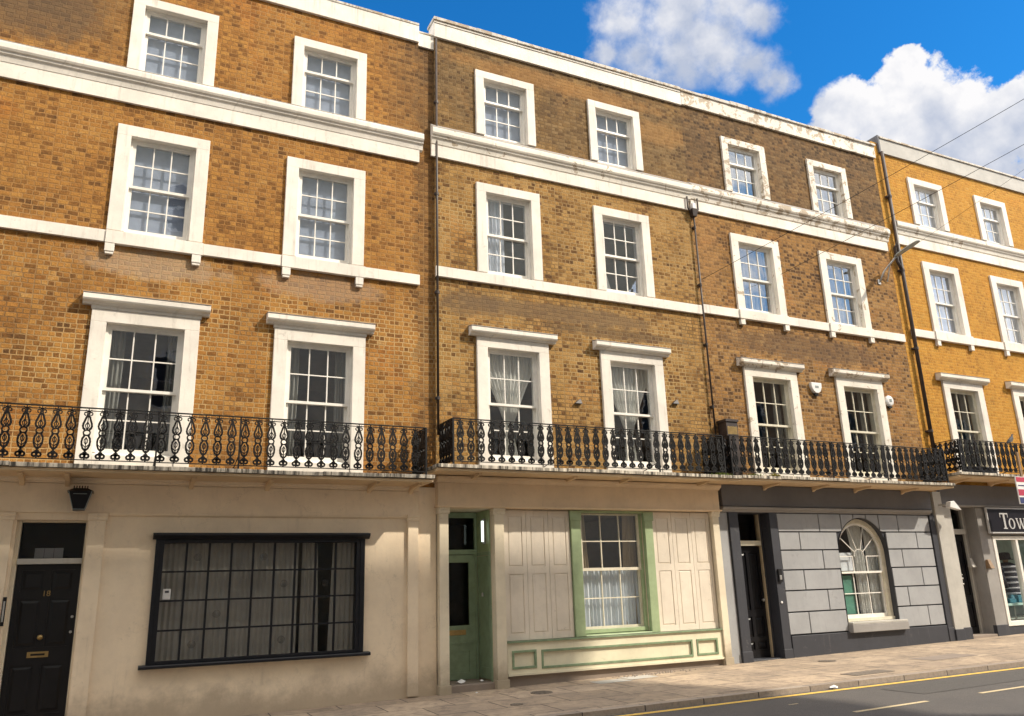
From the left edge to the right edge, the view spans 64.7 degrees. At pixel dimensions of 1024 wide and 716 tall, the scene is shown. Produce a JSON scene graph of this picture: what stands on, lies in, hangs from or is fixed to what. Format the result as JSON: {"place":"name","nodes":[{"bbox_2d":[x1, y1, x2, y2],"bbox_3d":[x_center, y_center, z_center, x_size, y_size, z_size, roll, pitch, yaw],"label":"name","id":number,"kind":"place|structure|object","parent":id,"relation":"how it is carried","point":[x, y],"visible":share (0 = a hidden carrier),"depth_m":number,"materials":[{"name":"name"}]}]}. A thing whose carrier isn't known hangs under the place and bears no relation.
{"place":"outdoors","nodes":[
{"label":"outdoors","id":0,"kind":"place"},
{"bbox_2d":[242,634,1023,715],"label":"pavement","id":1,"kind":"structure","parent":0,"point":[576,695],"depth_m":12.35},
{"bbox_2d":[510,703,522,705],"bbox_3d":[0.064,4.695,10.962,0.180,0.015,0.180,6,-18,-25],"label":"manhole cover","id":2,"kind":"object","parent":1,"relation":"on","point":[515,704],"visible":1,"depth_m":10.92,"materials":[{"name":"metal"}]},
{"bbox_2d":[530,691,552,693],"bbox_3d":[0.442,4.982,12.051,0.340,0.015,0.340,6,-18,-25],"label":"manhole cover","id":3,"kind":"object","parent":1,"relation":"on","point":[541,692],"visible":1,"depth_m":12.00,"materials":[{"name":"metal"}]},
{"bbox_2d":[593,679,631,683],"bbox_3d":[1.592,5.203,13.026,0.600,0.008,0.360,6,-18,-25],"label":"pavement patch","id":4,"kind":"object","parent":1,"relation":"on","point":[610,681],"visible":1,"depth_m":13.02,"materials":[{"name":"grey paint"}]},
{"bbox_2d":[621,675,658,678],"bbox_3d":[2.102,5.285,13.397,0.550,0.007,0.360,6,-18,-25],"label":"pavement patch","id":5,"kind":"object","parent":1,"relation":"on","point":[641,676],"visible":1,"depth_m":13.39,"materials":[{"name":"grey paint"}]},
{"bbox_2d":[605,669,696,678],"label":"rubble crumbs","id":6,"kind":"object","parent":1,"relation":"on","point":[668,671],"visible":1,"depth_m":13.81,"materials":[{"name":"stone"}]},
{"bbox_2d":[818,660,835,661],"bbox_3d":[5.663,5.445,14.536,0.320,0.015,0.320,6,-18,-25],"label":"manhole cover","id":7,"kind":"object","parent":1,"relation":"on","point":[826,660],"visible":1,"depth_m":14.52,"materials":[{"name":"metal"}]},
{"bbox_2d":[842,669,892,675],"bbox_3d":[5.572,4.928,12.676,0.840,0.018,0.320,6,-18,-25],"label":"pavement patch","id":8,"kind":"object","parent":1,"relation":"on","point":[867,672],"visible":1,"depth_m":12.65,"materials":[{"name":"stone"}]},
{"bbox_2d":[910,654,974,659],"bbox_3d":[7.666,5.309,14.368,1.200,0.016,0.500,6,-18,-25],"label":"pavement patch","id":9,"kind":"object","parent":1,"relation":"on","point":[941,657],"visible":1,"depth_m":14.36,"materials":[{"name":"stone"}]},
{"bbox_2d":[338,0,1023,178],"label":"sky","id":10,"kind":"structure","parent":0,"point":[923,74],"materials":[{"name":"blue"}]},
{"bbox_2d":[609,666,1023,715],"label":"road","id":11,"kind":"structure","parent":0,"point":[971,701],"depth_m":10.23,"materials":[{"name":"grey asphalt"}]},
{"bbox_2d":[539,660,1023,715],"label":"kerb","id":12,"kind":"structure","parent":11,"relation":"on","point":[608,711],"depth_m":11.27,"materials":[{"name":"concrete"}]},
{"bbox_2d":[619,667,1023,715],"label":"road marking","id":13,"kind":"object","parent":11,"relation":"on","point":[814,692],"visible":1,"depth_m":11.24,"materials":[{"name":"yellow paint"}]},
{"bbox_2d":[852,701,927,711],"bbox_3d":[4.648,4.261,9.897,1.270,0.017,0.075,6,-18,-25],"label":"road marking","id":14,"kind":"object","parent":11,"relation":"on","point":[889,706],"visible":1,"depth_m":9.88,"materials":[{"name":"white paint"}]},
{"bbox_2d":[884,670,1023,693],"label":"road patch","id":15,"kind":"object","parent":11,"relation":"on","point":[958,683],"visible":1,"depth_m":11.56,"materials":[{"name":"grey asphalt"}]},
{"bbox_2d":[979,686,1023,692],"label":"road marking","id":16,"kind":"object","parent":11,"relation":"on","point":[1001,689],"visible":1,"depth_m":10.81,"materials":[{"name":"white paint"}]},
{"bbox_3d":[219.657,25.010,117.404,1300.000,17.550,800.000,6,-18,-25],"label":"ground","id":17,"kind":"structure","parent":0,"visible":0},
{"bbox_2d":[0,0,436,715],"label":"terraced house","id":18,"kind":"structure","parent":17,"relation":"on","point":[216,322],"depth_m":12.25,"materials":[{"name":"orange brick"}]},
{"bbox_2d":[0,597,6,625],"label":"intercom panel","id":19,"kind":"object","parent":18,"relation":"attached to","point":[3,611],"visible":1,"depth_m":10.17,"materials":[{"name":"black metal"}]},
{"bbox_2d":[0,565,80,715],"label":"door","id":20,"kind":"structure","parent":18,"relation":"in","point":[35,678],"depth_m":10.45,"materials":[{"name":"black wood"}]},
{"bbox_2d":[67,486,93,510],"bbox_3d":[-5.756,1.872,10.779,0.310,0.315,0.335,6,-18,-25],"label":"wall lantern","id":21,"kind":"object","parent":18,"relation":"attached to","point":[80,498],"depth_m":10.68,"materials":[{"name":"black metal"}]},
{"bbox_2d":[74,308,199,466],"bbox_3d":[-5.427,0.513,11.792,1.460,2.304,0.418,6,-18,-25],"label":"window","id":22,"kind":"structure","parent":18,"relation":"in","point":[105,359],"depth_m":11.80,"materials":[{"name":"white paint"}]},
{"bbox_2d":[106,123,209,242],"bbox_3d":[-5.500,-2.673,12.642,1.340,1.780,0.290,6,-18,-25],"label":"window","id":23,"kind":"structure","parent":18,"relation":"in","point":[159,184],"depth_m":12.65,"materials":[{"name":"white paint"}]},
{"bbox_2d":[127,0,218,85],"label":"window","id":24,"kind":"structure","parent":18,"relation":"in","point":[167,39],"depth_m":13.38,"materials":[{"name":"white paint"}]},
{"bbox_2d":[138,533,370,669],"bbox_3d":[-3.584,3.427,11.638,3.130,1.784,0.351,6,-18,-25],"label":"window","id":25,"kind":"structure","parent":18,"relation":"in","point":[233,599],"depth_m":11.63,"materials":[{"name":"black glass"}]},
{"bbox_2d":[162,589,170,599],"bbox_3d":[-4.742,3.243,11.109,0.100,0.140,0.006,6,-18,-25],"label":"window sticker","id":26,"kind":"object","parent":25,"relation":"attached to","point":[166,593],"depth_m":11.11,"materials":[{"name":"white paper"}]},
{"bbox_2d":[267,328,365,472],"bbox_3d":[-3.122,0.750,12.879,1.460,2.304,0.418,6,-18,-25],"label":"window","id":27,"kind":"structure","parent":18,"relation":"in","point":[349,378],"depth_m":12.91,"materials":[{"name":"white"}]},
{"bbox_2d":[282,156,365,265],"bbox_3d":[-3.195,-2.436,13.730,1.340,1.780,0.290,6,-18,-25],"label":"window","id":28,"kind":"structure","parent":18,"relation":"in","point":[324,209],"depth_m":13.75,"materials":[{"name":"white"}]},
{"bbox_2d":[291,36,366,119],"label":"window","id":29,"kind":"structure","parent":18,"relation":"in","point":[325,77],"depth_m":14.47,"materials":[{"name":"white"}]},
{"bbox_2d":[423,16,741,695],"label":"terraced house","id":30,"kind":"structure","parent":17,"relation":"on","point":[567,273],"depth_m":14.93,"materials":[{"name":"brown brick"}]},
{"bbox_2d":[434,38,439,434],"bbox_3d":[-1.346,-2.429,14.505,0.084,7.720,0.073,6,-18,-25],"label":"drainpipe","id":31,"kind":"object","parent":30,"relation":"attached to","point":[437,291],"visible":1,"depth_m":14.31,"materials":[{"name":"black metal"}]},
{"bbox_2d":[449,555,476,680],"bbox_3d":[-0.931,4.280,13.397,0.700,1.970,0.052,6,-18,-25],"label":"door","id":32,"kind":"structure","parent":30,"relation":"in","point":[462,615],"depth_m":13.44,"materials":[{"name":"green paint"}]},
{"bbox_2d":[481,518,485,543],"bbox_3d":[-0.487,2.914,13.601,0.064,0.420,0.065,6,-18,-25],"label":"wall light","id":33,"kind":"object","parent":30,"relation":"attached to","point":[483,535],"visible":1,"depth_m":13.58,"materials":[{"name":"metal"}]},
{"bbox_2d":[477,555,490,678],"bbox_3d":[-0.471,4.249,13.320,0.058,1.920,0.460,6,-18,-25],"label":"door frame","id":34,"kind":"structure","parent":30,"relation":"in","point":[482,561],"depth_m":13.32,"materials":[{"name":"green paint"}]},
{"bbox_2d":[474,69,535,146],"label":"window","id":35,"kind":"structure","parent":30,"relation":"in","point":[504,106],"depth_m":16.02,"materials":[{"name":"white paint"}]},
{"bbox_2d":[475,182,542,280],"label":"window","id":36,"kind":"structure","parent":30,"relation":"in","point":[490,199],"depth_m":15.26,"materials":[{"name":"white paint"}]},
{"bbox_2d":[476,336,553,467],"bbox_3d":[-0.004,0.879,14.350,1.430,2.414,0.318,6,-18,-25],"label":"window","id":37,"kind":"structure","parent":30,"relation":"in","point":[508,377],"depth_m":14.48,"materials":[{"name":"white paint"}]},
{"bbox_2d":[586,99,643,171],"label":"window","id":38,"kind":"structure","parent":30,"relation":"in","point":[614,131],"depth_m":17.11,"materials":[{"name":"white"}]},
{"bbox_2d":[569,510,660,636],"bbox_3d":[1.742,3.781,14.324,1.750,2.095,0.369,6,-18,-25],"label":"window","id":39,"kind":"structure","parent":30,"relation":"in","point":[606,601],"depth_m":14.34,"materials":[{"name":"green paint"}]},
{"bbox_2d":[592,205,654,297],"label":"window","id":40,"kind":"structure","parent":30,"relation":"in","point":[639,224],"depth_m":16.34,"materials":[{"name":"white paint"}]},
{"bbox_2d":[599,350,671,471],"bbox_3d":[2.288,1.115,15.432,1.430,2.414,0.318,6,-18,-25],"label":"window","id":41,"kind":"structure","parent":30,"relation":"in","point":[625,387],"depth_m":15.57,"materials":[{"name":"white glass"}]},
{"bbox_2d":[680,88,966,663],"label":"terraced house","id":42,"kind":"structure","parent":17,"relation":"on","point":[844,455],"depth_m":17.53,"materials":[{"name":"brick"}]},
{"bbox_2d":[686,196,716,436],"bbox_3d":[3.940,-0.937,16.674,0.306,5.220,0.138,6,-18,-25],"label":"drainpipe","id":43,"kind":"object","parent":42,"relation":"attached to","point":[693,211],"visible":0.97,"depth_m":16.82,"materials":[{"name":"black plastic"}]},
{"bbox_2d":[703,99,1023,278],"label":"overhead cable","id":44,"kind":"object","parent":43,"relation":"attached to","point":[867,188],"visible":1,"depth_m":16.03,"materials":[{"name":"black metal"}]},
{"bbox_2d":[717,419,742,474],"bbox_3d":[4.306,1.794,15.950,0.320,1.150,0.275,6,-18,-25],"label":"service box","id":45,"kind":"object","parent":42,"relation":"on","point":[726,427],"visible":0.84,"depth_m":15.94,"materials":[{"name":"metal"}]},
{"bbox_2d":[719,136,770,200],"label":"window","id":46,"kind":"structure","parent":42,"relation":"in","point":[736,170],"depth_m":18.63,"materials":[{"name":"white paint"}]},
{"bbox_2d":[741,546,770,657],"bbox_3d":[4.637,4.701,15.636,0.650,2.070,0.120,6,-18,-25],"label":"door","id":47,"kind":"structure","parent":42,"relation":"in","point":[757,617],"depth_m":15.68,"materials":[{"name":"wood"}]},
{"bbox_2d":[729,233,786,315],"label":"window","id":48,"kind":"structure","parent":42,"relation":"in","point":[748,273],"depth_m":17.91,"materials":[{"name":"white paint"}]},
{"bbox_2d":[742,367,809,476],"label":"window","id":49,"kind":"structure","parent":42,"relation":"in","point":[788,382],"depth_m":17.06,"materials":[{"name":"white paint"}]},
{"bbox_2d":[777,569,782,581],"bbox_3d":[5.203,4.217,15.696,0.090,0.240,0.038,6,-18,-25],"label":"intercom panel","id":50,"kind":"object","parent":42,"relation":"attached to","point":[780,576],"visible":1,"depth_m":15.68,"materials":[{"name":"black metal"}]},
{"bbox_2d":[809,382,821,395],"bbox_3d":[6.595,0.677,17.555,0.299,0.280,0.079,6,-18,-25],"label":"burglar alarm","id":51,"kind":"object","parent":42,"relation":"attached to","point":[815,388],"visible":1,"depth_m":17.52,"materials":[{"name":"white plastic"}]},
{"bbox_2d":[805,158,852,219],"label":"window","id":52,"kind":"structure","parent":42,"relation":"in","point":[821,195],"depth_m":19.73,"materials":[{"name":"white"}]},
{"bbox_2d":[817,250,871,328],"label":"window","id":53,"kind":"structure","parent":42,"relation":"in","point":[834,282],"depth_m":19.02,"materials":[{"name":"white"}]},
{"bbox_2d":[839,553,852,570],"bbox_3d":[6.973,4.251,16.879,0.380,0.365,0.003,6,-18,-25],"label":"window poster","id":54,"kind":"object","parent":42,"relation":"attached to","point":[846,563],"depth_m":16.87,"materials":[{"name":"paper"}]},
{"bbox_2d":[842,575,856,613],"bbox_3d":[6.953,4.879,16.680,0.290,0.760,0.003,6,-18,-25],"label":"window poster","id":55,"kind":"object","parent":42,"relation":"attached to","point":[849,598],"depth_m":16.68,"materials":[{"name":"green paper"}]},
{"bbox_2d":[834,377,897,480],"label":"window","id":56,"kind":"structure","parent":42,"relation":"in","point":[873,390],"depth_m":18.17,"materials":[{"name":"white"}]},
{"bbox_2d":[839,519,909,632],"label":"window","id":57,"kind":"structure","parent":42,"relation":"in","point":[882,610],"depth_m":17.03,"materials":[{"name":"white paint"}]},
{"bbox_2d":[885,396,893,408],"bbox_3d":[8.625,1.000,18.479,0.256,0.293,0.079,6,-18,-25],"label":"burglar alarm","id":58,"kind":"object","parent":42,"relation":"attached to","point":[889,402],"visible":1,"depth_m":18.44,"materials":[{"name":"white plastic"}]},
{"bbox_2d":[878,240,919,284],"bbox_3d":[9.266,-2.248,19.265,0.323,0.779,1.089,12,-21,-39],"label":"street lamp","id":59,"kind":"object","parent":42,"relation":"attached to","point":[907,248],"visible":1,"depth_m":19.36,"materials":[{"name":"metal"}]},
{"bbox_2d":[782,144,1023,273],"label":"overhead cable","id":60,"kind":"object","parent":42,"relation":"attached to","point":[907,207],"visible":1,"depth_m":16.43,"materials":[{"name":"black metal"}]},
{"bbox_2d":[938,501,960,509],"bbox_3d":[9.709,3.298,18.008,0.355,0.198,0.361,6,-18,-25],"label":"floodlight","id":61,"kind":"object","parent":42,"relation":"attached to","point":[953,505],"visible":1,"depth_m":17.85,"materials":[{"name":"metal"}]},
{"bbox_2d":[866,135,1023,639],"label":"terraced house","id":62,"kind":"structure","parent":17,"relation":"on","point":[964,273],"depth_m":20.42,"materials":[{"name":"yellow brick"}]},
{"bbox_2d":[880,151,935,453],"bbox_3d":[9.557,-1.498,19.666,0.263,7.900,0.141,6,-18,-25],"label":"drainpipe","id":63,"kind":"object","parent":62,"relation":"attached to","point":[899,262],"visible":0.92,"depth_m":19.62,"materials":[{"name":"black metal"}]},
{"bbox_2d":[921,170,1022,240],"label":"overhead cable","id":64,"kind":"object","parent":63,"relation":"attached to","point":[972,205],"visible":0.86,"depth_m":18.61,"materials":[{"name":"black metal"}]},
{"bbox_2d":[906,177,949,231],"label":"window","id":65,"kind":"structure","parent":62,"relation":"in","point":[930,212],"depth_m":21.32,"materials":[{"name":"white paint"}]},
{"bbox_2d":[921,261,970,335],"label":"window","id":66,"kind":"structure","parent":62,"relation":"in","point":[947,309],"depth_m":20.58,"materials":[{"name":"white paint"}]},
{"bbox_2d":[955,535,979,633],"bbox_3d":[10.193,5.135,18.371,0.680,2.200,0.084,6,-18,-25],"label":"door","id":67,"kind":"structure","parent":62,"relation":"in","point":[965,574],"depth_m":18.45,"materials":[{"name":"wood"}]},
{"bbox_2d":[941,380,998,473],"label":"window","id":68,"kind":"structure","parent":62,"relation":"in","point":[974,392],"depth_m":19.78,"materials":[{"name":"white paint"}]},
{"bbox_2d":[967,558,976,566],"bbox_3d":[10.517,4.686,18.512,0.137,0.200,0.127,6,-18,-25],"label":"wall lamp","id":69,"kind":"object","parent":62,"relation":"attached to","point":[971,563],"visible":1,"depth_m":18.49,"materials":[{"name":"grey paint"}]},
{"bbox_2d":[985,559,994,569],"bbox_3d":[10.836,4.682,18.343,0.138,0.225,0.127,6,-18,-25],"label":"wall lamp","id":70,"kind":"object","parent":62,"relation":"attached to","point":[989,565],"visible":1,"depth_m":18.32,"materials":[{"name":"metal"}]},
{"bbox_2d":[972,195,1013,246],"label":"window","id":71,"kind":"structure","parent":62,"relation":"in","point":[994,227],"depth_m":22.43,"materials":[{"name":"white"}]},
{"bbox_2d":[984,507,1023,532],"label":"shop sign","id":72,"kind":"object","parent":62,"relation":"attached to","point":[1004,520],"visible":1,"depth_m":18.94,"materials":[{"name":"black wood"}]},
{"bbox_2d":[988,275,1023,344],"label":"window","id":73,"kind":"structure","parent":62,"relation":"in","point":[1007,294],"depth_m":21.74,"materials":[{"name":"white paint"}]},
{"bbox_2d":[991,536,1023,625],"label":"shop window","id":74,"kind":"structure","parent":62,"relation":"in","point":[1014,539],"depth_m":18.81,"materials":[{"name":"white wood"}]},
{"bbox_2d":[1007,434,1012,443],"bbox_3d":[11.718,1.906,19.032,0.293,0.253,0.100,6,-18,-25],"label":"pigeon","id":75,"kind":"object","parent":62,"relation":"on","point":[1010,440],"visible":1,"depth_m":18.99,"materials":[{"name":"grey"}]},
{"bbox_2d":[998,552,1022,620],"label":"shop mannequin","id":76,"kind":"object","parent":62,"relation":"in","point":[1010,578],"visible":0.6,"depth_m":19.38},
{"bbox_2d":[1008,602,1022,605],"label":"display table","id":77,"kind":"object","parent":62,"relation":"in","point":[1015,603],"depth_m":18.84,"materials":[{"name":"white"}]},
{"bbox_2d":[1007,594,1022,602],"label":"folded clothes","id":78,"kind":"object","parent":77,"relation":"on","point":[1011,598],"visible":0.69,"depth_m":19.09,"materials":[{"name":"teal fabric"}]},
{"bbox_2d":[1010,389,1023,449],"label":"window","id":79,"kind":"structure","parent":62,"relation":"in","point":[1017,395],"depth_m":20.50,"materials":[{"name":"white"}]},
{"bbox_2d":[1014,452,1023,503],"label":"estate board","id":80,"kind":"object","parent":62,"relation":"attached to","point":[1019,482],"visible":1,"depth_m":18.43,"materials":[{"name":"white plastic"}]}
]}

